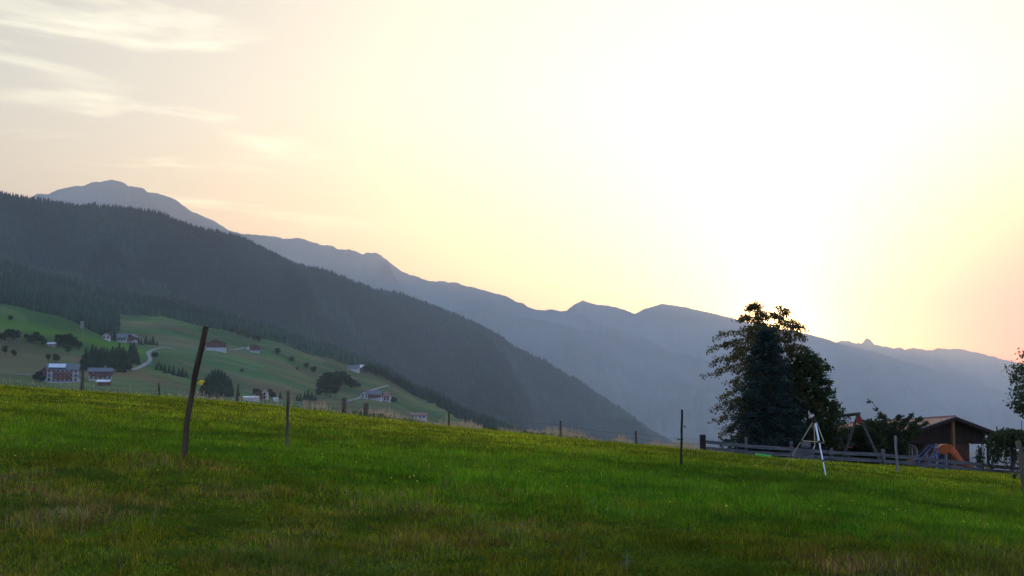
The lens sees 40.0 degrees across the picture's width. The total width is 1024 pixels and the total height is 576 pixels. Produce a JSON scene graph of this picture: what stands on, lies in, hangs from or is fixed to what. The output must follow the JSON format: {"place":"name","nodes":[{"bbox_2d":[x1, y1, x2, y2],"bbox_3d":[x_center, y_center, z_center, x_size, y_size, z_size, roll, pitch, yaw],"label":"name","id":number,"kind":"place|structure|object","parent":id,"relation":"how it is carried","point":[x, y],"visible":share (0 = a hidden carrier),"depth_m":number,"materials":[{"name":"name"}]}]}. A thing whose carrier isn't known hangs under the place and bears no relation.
{"place":"outdoors","nodes":[
{"label":"outdoors","id":0,"kind":"place"},
{"bbox_2d":[114,347,172,370],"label":"road","id":1,"kind":"structure","parent":0,"point":[146,362],"depth_m":984.73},
{"bbox_2d":[44,272,401,371],"bbox_3d":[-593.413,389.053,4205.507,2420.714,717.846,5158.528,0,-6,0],"label":"forest hills","id":2,"kind":"structure","parent":0,"point":[392,362],"depth_m":3008.03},
{"bbox_2d":[0,261,474,427],"bbox_3d":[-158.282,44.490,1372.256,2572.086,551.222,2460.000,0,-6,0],"label":"farm hills","id":3,"kind":"structure","parent":0,"point":[267,367],"depth_m":1107.20,"materials":[{"name":"plant"}]},
{"bbox_2d":[0,332,7,343],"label":"round tree","id":4,"kind":"object","parent":3,"relation":"on","point":[3,336],"visible":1,"depth_m":914.48,"materials":[{"name":"green plant"}]},
{"bbox_2d":[3,329,15,341],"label":"round tree","id":5,"kind":"object","parent":3,"relation":"on","point":[11,332],"visible":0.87,"depth_m":926.26,"materials":[{"name":"green plant"}]},
{"bbox_2d":[11,330,21,338],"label":"round tree","id":6,"kind":"object","parent":3,"relation":"on","point":[17,335],"visible":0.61,"depth_m":938.25,"materials":[{"name":"green plant"}]},
{"bbox_2d":[27,335,35,341],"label":"round tree","id":7,"kind":"object","parent":3,"relation":"on","point":[30,337],"visible":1,"depth_m":943.01,"materials":[{"name":"green plant"}]},
{"bbox_2d":[32,374,40,379],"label":"round tree","id":8,"kind":"object","parent":3,"relation":"on","point":[36,376],"visible":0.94,"depth_m":771.52,"materials":[{"name":"green plant"}]},
{"bbox_2d":[34,334,44,344],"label":"round tree","id":9,"kind":"object","parent":3,"relation":"on","point":[39,337],"visible":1,"depth_m":945.97,"materials":[{"name":"green plant"}]},
{"bbox_2d":[40,366,46,381],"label":"house wing","id":10,"kind":"structure","parent":3,"relation":"on","point":[43,370],"depth_m":792.76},
{"bbox_2d":[40,339,46,346],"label":"round tree","id":11,"kind":"object","parent":3,"relation":"on","point":[43,341],"visible":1,"depth_m":942.92,"materials":[{"name":"green plant"}]},
{"bbox_2d":[47,340,55,346],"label":"shed","id":12,"kind":"structure","parent":3,"relation":"on","point":[51,344],"depth_m":949.40,"materials":[{"name":"concrete"}]},
{"bbox_2d":[52,354,59,360],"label":"round tree","id":13,"kind":"object","parent":3,"relation":"on","point":[55,357],"visible":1,"depth_m":892.24,"materials":[{"name":"green plant"}]},
{"bbox_2d":[45,362,80,382],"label":"farmhouse","id":14,"kind":"object","parent":3,"relation":"on","point":[69,371],"visible":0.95,"depth_m":784.77,"materials":[{"name":"grey stone"}]},
{"bbox_2d":[56,334,69,346],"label":"round tree","id":15,"kind":"object","parent":3,"relation":"on","point":[61,339],"visible":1,"depth_m":955.06,"materials":[{"name":"green plant"}]},
{"bbox_2d":[67,337,76,345],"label":"round tree","id":16,"kind":"object","parent":3,"relation":"on","point":[71,339],"visible":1,"depth_m":957.96,"materials":[{"name":"green plant"}]},
{"bbox_2d":[79,355,85,369],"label":"spruce tree","id":17,"kind":"object","parent":3,"relation":"on","point":[82,362],"visible":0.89,"depth_m":862.48,"materials":[{"name":"green plant"}]},
{"bbox_2d":[84,347,87,361],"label":"spruce tree","id":18,"kind":"object","parent":3,"relation":"on","point":[85,353],"visible":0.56,"depth_m":871.75,"materials":[{"name":"green plant"}]},
{"bbox_2d":[84,350,91,369],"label":"spruce tree","id":19,"kind":"object","parent":3,"relation":"on","point":[88,362],"visible":0.77,"depth_m":862.33,"materials":[{"name":"green plant"}]},
{"bbox_2d":[90,344,94,358],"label":"spruce tree","id":20,"kind":"object","parent":3,"relation":"on","point":[92,350],"visible":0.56,"depth_m":871.62,"materials":[{"name":"green plant"}]},
{"bbox_2d":[90,354,96,367],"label":"spruce tree","id":21,"kind":"object","parent":3,"relation":"on","point":[93,363],"visible":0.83,"depth_m":854.57,"materials":[{"name":"green plant"}]},
{"bbox_2d":[94,346,97,360],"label":"spruce tree","id":22,"kind":"object","parent":3,"relation":"on","point":[96,353],"visible":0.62,"depth_m":871.64,"materials":[{"name":"green plant"}]},
{"bbox_2d":[96,347,104,367],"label":"spruce tree","id":23,"kind":"object","parent":3,"relation":"on","point":[100,361],"visible":0.83,"depth_m":866.40,"materials":[{"name":"green plant"}]},
{"bbox_2d":[88,366,113,380],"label":"farmhouse","id":24,"kind":"object","parent":3,"relation":"on","point":[100,373],"visible":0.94,"depth_m":794.00,"materials":[{"name":"brown stone"}]},
{"bbox_2d":[96,377,111,385],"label":"shed","id":25,"kind":"structure","parent":3,"relation":"on","point":[106,382],"depth_m":766.24,"materials":[{"name":"metal"}]},
{"bbox_2d":[101,333,111,340],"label":"farmhouse","id":26,"kind":"object","parent":3,"relation":"on","point":[106,336],"visible":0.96,"depth_m":1038.96,"materials":[{"name":"grey stone"}]},
{"bbox_2d":[103,353,113,372],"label":"spruce tree","id":27,"kind":"object","parent":3,"relation":"on","point":[108,363],"visible":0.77,"depth_m":854.34,"materials":[{"name":"green plant"}]},
{"bbox_2d":[110,346,115,367],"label":"spruce tree","id":28,"kind":"object","parent":3,"relation":"on","point":[113,357],"visible":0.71,"depth_m":871.06,"materials":[{"name":"green plant"}]},
{"bbox_2d":[114,347,120,369],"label":"spruce tree","id":29,"kind":"object","parent":3,"relation":"on","point":[117,358],"visible":0.56,"depth_m":871.03,"materials":[{"name":"green plant"}]},
{"bbox_2d":[110,333,128,342],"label":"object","id":30,"kind":"structure","parent":3,"relation":"on","point":[123,337],"depth_m":1288.82,"materials":[{"name":"grey stone"}]},
{"bbox_2d":[115,353,125,371],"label":"spruce tree","id":31,"kind":"object","parent":3,"relation":"on","point":[121,367],"visible":0.99,"depth_m":858.20,"materials":[{"name":"green plant"}]},
{"bbox_2d":[123,350,131,369],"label":"spruce tree","id":32,"kind":"object","parent":3,"relation":"on","point":[127,363],"visible":0.76,"depth_m":878.89,"materials":[{"name":"green plant"}]},
{"bbox_2d":[127,350,132,367],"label":"spruce tree","id":33,"kind":"object","parent":3,"relation":"on","point":[129,357],"visible":0.43,"depth_m":896.33,"materials":[{"name":"green plant"}]},
{"bbox_2d":[128,342,131,356],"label":"spruce tree","id":34,"kind":"object","parent":3,"relation":"on","point":[130,348],"visible":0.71,"depth_m":946.14,"materials":[{"name":"green plant"}]},
{"bbox_2d":[127,334,139,342],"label":"farmhouse","id":35,"kind":"object","parent":3,"relation":"on","point":[132,338],"visible":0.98,"depth_m":1293.10,"materials":[{"name":"grey stone"}]},
{"bbox_2d":[130,342,141,363],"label":"spruce tree","id":36,"kind":"object","parent":3,"relation":"on","point":[135,358],"visible":0.84,"depth_m":945.10,"materials":[{"name":"green plant"}]},
{"bbox_2d":[198,385,205,395],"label":"spruce tree","id":37,"kind":"object","parent":3,"relation":"on","point":[202,389],"visible":0.73,"depth_m":824.24,"materials":[{"name":"green plant"}]},
{"bbox_2d":[204,373,212,396],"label":"spruce tree","id":38,"kind":"object","parent":3,"relation":"on","point":[208,387],"visible":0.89,"depth_m":831.83,"materials":[{"name":"green plant"}]},
{"bbox_2d":[211,369,219,386],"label":"spruce tree","id":39,"kind":"object","parent":3,"relation":"on","point":[213,376],"visible":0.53,"depth_m":837.12,"materials":[{"name":"green plant"}]},
{"bbox_2d":[210,374,221,396],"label":"spruce tree","id":40,"kind":"object","parent":3,"relation":"on","point":[215,389],"visible":0.89,"depth_m":827.98,"materials":[{"name":"green plant"}]},
{"bbox_2d":[205,339,227,352],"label":"farmhouse","id":41,"kind":"object","parent":3,"relation":"on","point":[216,345],"visible":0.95,"depth_m":1301.68,"materials":[{"name":"white concrete"}]},
{"bbox_2d":[217,368,227,396],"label":"spruce tree","id":42,"kind":"object","parent":3,"relation":"on","point":[219,374],"visible":0.45,"depth_m":840.90,"materials":[{"name":"green plant"}]},
{"bbox_2d":[220,370,229,395],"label":"spruce tree","id":43,"kind":"object","parent":3,"relation":"on","point":[224,382],"visible":0.34,"depth_m":873.93,"materials":[{"name":"green plant"}]},
{"bbox_2d":[223,373,232,396],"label":"spruce tree","id":44,"kind":"object","parent":3,"relation":"on","point":[228,387],"visible":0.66,"depth_m":877.83,"materials":[{"name":"green plant"}]},
{"bbox_2d":[229,378,234,395],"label":"spruce tree","id":45,"kind":"object","parent":3,"relation":"on","point":[232,389],"visible":0.58,"depth_m":894.36,"materials":[{"name":"green plant"}]},
{"bbox_2d":[243,394,259,401],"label":"greenhouse","id":46,"kind":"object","parent":3,"relation":"on","point":[254,397],"visible":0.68,"depth_m":842.73,"materials":[{"name":"metal"}]},
{"bbox_2d":[249,344,259,352],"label":"farmhouse","id":47,"kind":"object","parent":3,"relation":"on","point":[254,348],"visible":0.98,"depth_m":1398.87,"materials":[{"name":"white concrete"}]},
{"bbox_2d":[255,391,263,399],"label":"farmhouse","id":48,"kind":"object","parent":3,"relation":"on","point":[258,393],"visible":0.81,"depth_m":904.52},
{"bbox_2d":[0,259,527,431],"bbox_3d":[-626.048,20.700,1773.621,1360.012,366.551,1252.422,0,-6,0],"label":"forest","id":49,"kind":"object","parent":3,"relation":"on","point":[58,297],"visible":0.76,"depth_m":1692.98,"materials":[{"name":"plant"}]},
{"bbox_2d":[261,389,268,399],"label":"farmhouse","id":50,"kind":"object","parent":3,"relation":"on","point":[265,394],"visible":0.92,"depth_m":908.55,"materials":[{"name":"white concrete"}]},
{"bbox_2d":[315,388,323,395],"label":"round tree","id":51,"kind":"object","parent":3,"relation":"on","point":[319,391],"visible":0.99,"depth_m":1082.55,"materials":[{"name":"green plant"}]},
{"bbox_2d":[315,378,326,388],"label":"round tree","id":52,"kind":"object","parent":3,"relation":"on","point":[320,380],"visible":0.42,"depth_m":1148.58,"materials":[{"name":"green plant"}]},
{"bbox_2d":[319,380,330,395],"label":"round tree","id":53,"kind":"object","parent":3,"relation":"on","point":[322,384],"visible":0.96,"depth_m":1118.98,"materials":[{"name":"green plant"}]},
{"bbox_2d":[318,375,333,381],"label":"round tree","id":54,"kind":"object","parent":3,"relation":"on","point":[327,378],"visible":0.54,"depth_m":1168.23,"materials":[{"name":"green plant"}]},
{"bbox_2d":[323,381,338,396],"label":"round tree","id":55,"kind":"object","parent":3,"relation":"on","point":[331,386],"visible":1,"depth_m":1114.18,"materials":[{"name":"green plant"}]},
{"bbox_2d":[333,377,342,385],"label":"round tree","id":56,"kind":"object","parent":3,"relation":"on","point":[339,380],"visible":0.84,"depth_m":1189.20,"materials":[{"name":"green plant"}]},
{"bbox_2d":[334,370,347,387],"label":"round tree","id":57,"kind":"object","parent":3,"relation":"on","point":[343,375],"visible":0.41,"depth_m":1243.29,"materials":[{"name":"green plant"}]},
{"bbox_2d":[340,371,350,388],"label":"round tree","id":58,"kind":"object","parent":3,"relation":"on","point":[346,380],"visible":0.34,"depth_m":1262.83,"materials":[{"name":"green plant"}]},
{"bbox_2d":[344,377,353,388],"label":"round tree","id":59,"kind":"object","parent":3,"relation":"on","point":[351,381],"visible":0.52,"depth_m":1279.62,"materials":[{"name":"green plant"}]},
{"bbox_2d":[346,364,360,372],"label":"barn","id":60,"kind":"structure","parent":3,"relation":"on","point":[355,368],"depth_m":1541.78,"materials":[{"name":"grey stone"}]},
{"bbox_2d":[349,380,357,389],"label":"round tree","id":61,"kind":"object","parent":3,"relation":"on","point":[354,384],"visible":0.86,"depth_m":1291.69,"materials":[{"name":"green plant"}]},
{"bbox_2d":[360,365,366,372],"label":"barn","id":62,"kind":"structure","parent":3,"relation":"on","point":[362,368],"depth_m":1573.65,"materials":[{"name":"metal"}]},
{"bbox_2d":[360,391,368,398],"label":"farmhouse","id":63,"kind":"object","parent":3,"relation":"on","point":[364,394],"visible":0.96,"depth_m":1198.48,"materials":[{"name":"grey stone"}]},
{"bbox_2d":[365,389,382,401],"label":"farmhouse","id":64,"kind":"object","parent":3,"relation":"on","point":[377,395],"visible":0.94,"depth_m":1201.77,"materials":[{"name":"grey stone"}]},
{"bbox_2d":[370,368,377,373],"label":"round tree","id":65,"kind":"object","parent":3,"relation":"on","point":[373,370],"visible":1,"depth_m":1547.42,"materials":[{"name":"green plant"}]},
{"bbox_2d":[374,368,383,374],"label":"round tree","id":66,"kind":"object","parent":3,"relation":"on","point":[379,371],"visible":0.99,"depth_m":1550.16,"materials":[{"name":"green plant"}]},
{"bbox_2d":[380,370,386,379],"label":"round tree","id":67,"kind":"object","parent":3,"relation":"on","point":[383,373],"visible":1,"depth_m":1548.16,"materials":[{"name":"green plant"}]},
{"bbox_2d":[382,391,392,402],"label":"farmhouse","id":68,"kind":"object","parent":3,"relation":"on","point":[387,396],"visible":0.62,"depth_m":1226.61,"materials":[{"name":"concrete"}]},
{"bbox_2d":[409,412,426,420],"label":"farmhouse","id":69,"kind":"object","parent":3,"relation":"on","point":[420,414],"visible":0.8,"depth_m":1106.31,"materials":[{"name":"concrete"}]},
{"bbox_2d":[0,200,642,441],"bbox_3d":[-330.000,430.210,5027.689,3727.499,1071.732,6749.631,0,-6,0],"label":"forest hills","id":70,"kind":"structure","parent":0,"point":[498,416],"depth_m":3968.10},
{"bbox_2d":[0,190,676,445],"bbox_3d":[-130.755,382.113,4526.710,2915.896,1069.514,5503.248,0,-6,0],"label":"forest","id":71,"kind":"object","parent":70,"relation":"on","point":[103,225],"visible":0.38,"depth_m":3715.38,"materials":[{"name":"plant"}]},
{"bbox_2d":[347,385,388,401],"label":"road","id":72,"kind":"structure","parent":0,"point":[359,397],"depth_m":1343.88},
{"bbox_2d":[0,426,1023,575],"bbox_3d":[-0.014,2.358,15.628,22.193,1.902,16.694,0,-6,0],"label":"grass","id":73,"kind":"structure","parent":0,"point":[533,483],"depth_m":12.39,"materials":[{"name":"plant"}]},
{"bbox_2d":[0,383,1023,575],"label":"meadow","id":74,"kind":"structure","parent":0,"point":[221,523],"depth_m":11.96,"materials":[{"name":"plant"}]},
{"bbox_2d":[79,515,83,540],"bbox_3d":[-3.162,1.786,10.310,0.044,0.239,0.021,0,-6,0],"label":"dead stalk","id":75,"kind":"object","parent":74,"relation":"on","point":[81,527],"visible":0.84,"depth_m":10.31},
{"bbox_2d":[181,326,208,459],"bbox_3d":[-3.828,1.333,16.933,0.312,1.759,0.112,0,-6,0],"label":"fence post","id":76,"kind":"object","parent":74,"relation":"on","point":[194,383],"visible":0.94,"depth_m":16.93,"materials":[{"name":"brown wood"}]},
{"bbox_2d":[285,391,289,446],"bbox_3d":[-4.609,2.772,28.852,0.078,1.320,0.101,0,-6,0],"label":"fence post","id":77,"kind":"object","parent":74,"relation":"on","point":[287,416],"visible":0.88,"depth_m":28.85,"materials":[{"name":"brown wood"}]},
{"bbox_2d":[4,368,679,443],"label":"wire fence","id":78,"kind":"object","parent":74,"relation":"on","point":[82,387],"visible":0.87,"depth_m":70.25,"materials":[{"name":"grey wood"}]},
{"bbox_2d":[342,397,346,413],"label":"fence post","id":79,"kind":"object","parent":74,"relation":"on","point":[344,405],"visible":0.9,"depth_m":65.69,"materials":[{"name":"brown wood"}]},
{"bbox_2d":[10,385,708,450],"bbox_3d":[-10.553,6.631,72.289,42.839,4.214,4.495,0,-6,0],"label":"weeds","id":80,"kind":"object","parent":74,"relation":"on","point":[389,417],"visible":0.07,"depth_m":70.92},
{"bbox_2d":[3,380,718,451],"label":"dry grass","id":81,"kind":"structure","parent":74,"relation":"on","point":[469,424],"depth_m":71.89,"materials":[{"name":"plant"}]},
{"bbox_2d":[363,403,368,417],"bbox_3d":[-6.727,5.701,64.757,0.278,0.856,0.243,0,-6,0],"label":"fence post","id":82,"kind":"object","parent":74,"relation":"on","point":[365,408],"visible":0.84,"depth_m":64.67,"materials":[{"name":"brown wood"}]},
{"bbox_2d":[2,388,1019,526],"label":"wildflowers","id":83,"kind":"object","parent":74,"relation":"on","point":[519,471],"visible":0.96,"depth_m":20.77,"materials":[{"name":"yellow plant"}]},
{"bbox_2d":[619,549,635,571],"bbox_3d":[0.775,1.922,9.820,0.115,0.190,0.166,3,-6,-25],"label":"dead twig","id":84,"kind":"object","parent":74,"relation":"on","point":[626,560],"visible":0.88,"depth_m":9.83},
{"bbox_2d":[677,410,685,464],"bbox_3d":[3.952,3.567,32.789,0.221,1.460,0.098,0,-6,0],"label":"fence post","id":85,"kind":"object","parent":74,"relation":"on","point":[681,443],"visible":0.95,"depth_m":32.79,"materials":[{"name":"wood"}]},
{"bbox_2d":[700,301,829,450],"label":"birch tree","id":86,"kind":"object","parent":74,"relation":"on","point":[789,350],"visible":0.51,"depth_m":77.49,"materials":[{"name":"green plant"}]},
{"bbox_2d":[719,329,820,459],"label":"spruce tree","id":87,"kind":"object","parent":74,"relation":"on","point":[762,408],"visible":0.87,"depth_m":74.72,"materials":[{"name":"green plant"}]},
{"bbox_2d":[784,416,836,474],"bbox_3d":[8.254,4.480,39.628,1.621,1.722,0.775,-3,-7,30],"label":"tripod","id":88,"kind":"object","parent":74,"relation":"on","point":[815,427],"visible":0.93,"depth_m":39.74,"materials":[{"name":"white metal"}]},
{"bbox_2d":[778,351,846,461],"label":"leafy tree","id":89,"kind":"object","parent":74,"relation":"on","point":[816,383],"visible":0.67,"depth_m":76.19,"materials":[{"name":"green plant"}]},
{"bbox_2d":[826,399,854,457],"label":"leafy tree","id":90,"kind":"object","parent":74,"relation":"on","point":[836,425],"visible":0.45,"depth_m":78.94,"materials":[{"name":"green plant"}]},
{"bbox_2d":[826,418,876,463],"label":"hedge","id":91,"kind":"object","parent":74,"relation":"on","point":[858,438],"visible":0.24,"depth_m":80.11,"materials":[{"name":"green plant"}]},
{"bbox_2d":[828,412,879,462],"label":"swing set","id":92,"kind":"object","parent":74,"relation":"on","point":[858,418],"visible":0.65,"depth_m":74.77,"materials":[{"name":"brown wood"}]},
{"bbox_2d":[700,435,1019,473],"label":"board fence","id":93,"kind":"object","parent":74,"relation":"on","point":[804,453],"visible":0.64,"depth_m":69.38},
{"bbox_2d":[866,426,910,465],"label":"hedge","id":94,"kind":"object","parent":74,"relation":"on","point":[871,450],"visible":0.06,"depth_m":78.76,"materials":[{"name":"green plant"}]},
{"bbox_2d":[862,399,929,465],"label":"arching shrub","id":95,"kind":"object","parent":74,"relation":"on","point":[883,438],"visible":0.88,"depth_m":77.33,"materials":[{"name":"green plant"}]},
{"bbox_2d":[894,436,898,471],"bbox_3d":[12.492,5.459,45.686,0.146,1.322,0.091,0,-6,0],"label":"fence post","id":96,"kind":"object","parent":74,"relation":"on","point":[896,453],"visible":0.91,"depth_m":45.66,"materials":[{"name":"grey wood"}]},
{"bbox_2d":[840,415,994,470],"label":"garden hut","id":97,"kind":"object","parent":74,"relation":"on","point":[958,434],"visible":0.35,"depth_m":92.59,"materials":[{"name":"wood"}]},
{"bbox_2d":[908,444,917,456],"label":"window","id":98,"kind":"structure","parent":97,"relation":"in","point":[913,450],"depth_m":92.19,"materials":[{"name":"grey glass"}]},
{"bbox_2d":[914,444,973,468],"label":"slide","id":99,"kind":"object","parent":74,"relation":"on","point":[949,449],"visible":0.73,"depth_m":83.11,"materials":[{"name":"orange plastic"}]},
{"bbox_2d":[969,451,976,470],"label":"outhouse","id":100,"kind":"structure","parent":74,"relation":"on","point":[973,454],"depth_m":110.66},
{"bbox_2d":[973,445,985,466],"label":"sapling","id":101,"kind":"object","parent":74,"relation":"on","point":[978,457],"visible":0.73,"depth_m":73.46,"materials":[{"name":"green plant"}]},
{"bbox_2d":[981,426,1023,473],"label":"weeping tree","id":102,"kind":"object","parent":74,"relation":"on","point":[1003,439],"visible":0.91,"depth_m":68.16,"materials":[{"name":"green plant"}]},
{"bbox_2d":[1001,347,1023,418],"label":"leafy tree","id":103,"kind":"object","parent":74,"relation":"on","point":[1018,404],"visible":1,"depth_m":44.12,"materials":[{"name":"green plant"}]},
{"bbox_2d":[1010,441,1023,499],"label":"fence post","id":104,"kind":"object","parent":74,"relation":"on","point":[1019,449],"visible":1,"depth_m":17.84,"materials":[{"name":"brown wood"}]},
{"bbox_2d":[0,0,1023,363],"label":"sky","id":105,"kind":"structure","parent":0,"point":[854,168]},
{"bbox_2d":[28,180,1018,471],"bbox_3d":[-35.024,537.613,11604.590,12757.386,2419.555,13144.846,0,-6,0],"label":"mountains","id":106,"kind":"structure","parent":0,"point":[376,270],"depth_m":12251.97,"materials":[{"name":"stone"}]},
{"bbox_2d":[447,310,848,448],"bbox_3d":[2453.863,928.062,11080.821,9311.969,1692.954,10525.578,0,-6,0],"label":"mountains","id":107,"kind":"structure","parent":0,"point":[668,379],"depth_m":11473.49,"materials":[{"name":"stone"}]},
{"bbox_2d":[567,300,1023,463],"bbox_3d":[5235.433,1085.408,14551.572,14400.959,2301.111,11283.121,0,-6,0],"label":"mountains","id":108,"kind":"structure","parent":0,"point":[891,387],"depth_m":15678.97,"materials":[{"name":"stone"}]},
{"bbox_2d":[837,338,1023,393],"bbox_3d":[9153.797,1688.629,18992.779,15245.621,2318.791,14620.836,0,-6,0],"label":"mountains","id":109,"kind":"structure","parent":0,"point":[981,369],"depth_m":20609.56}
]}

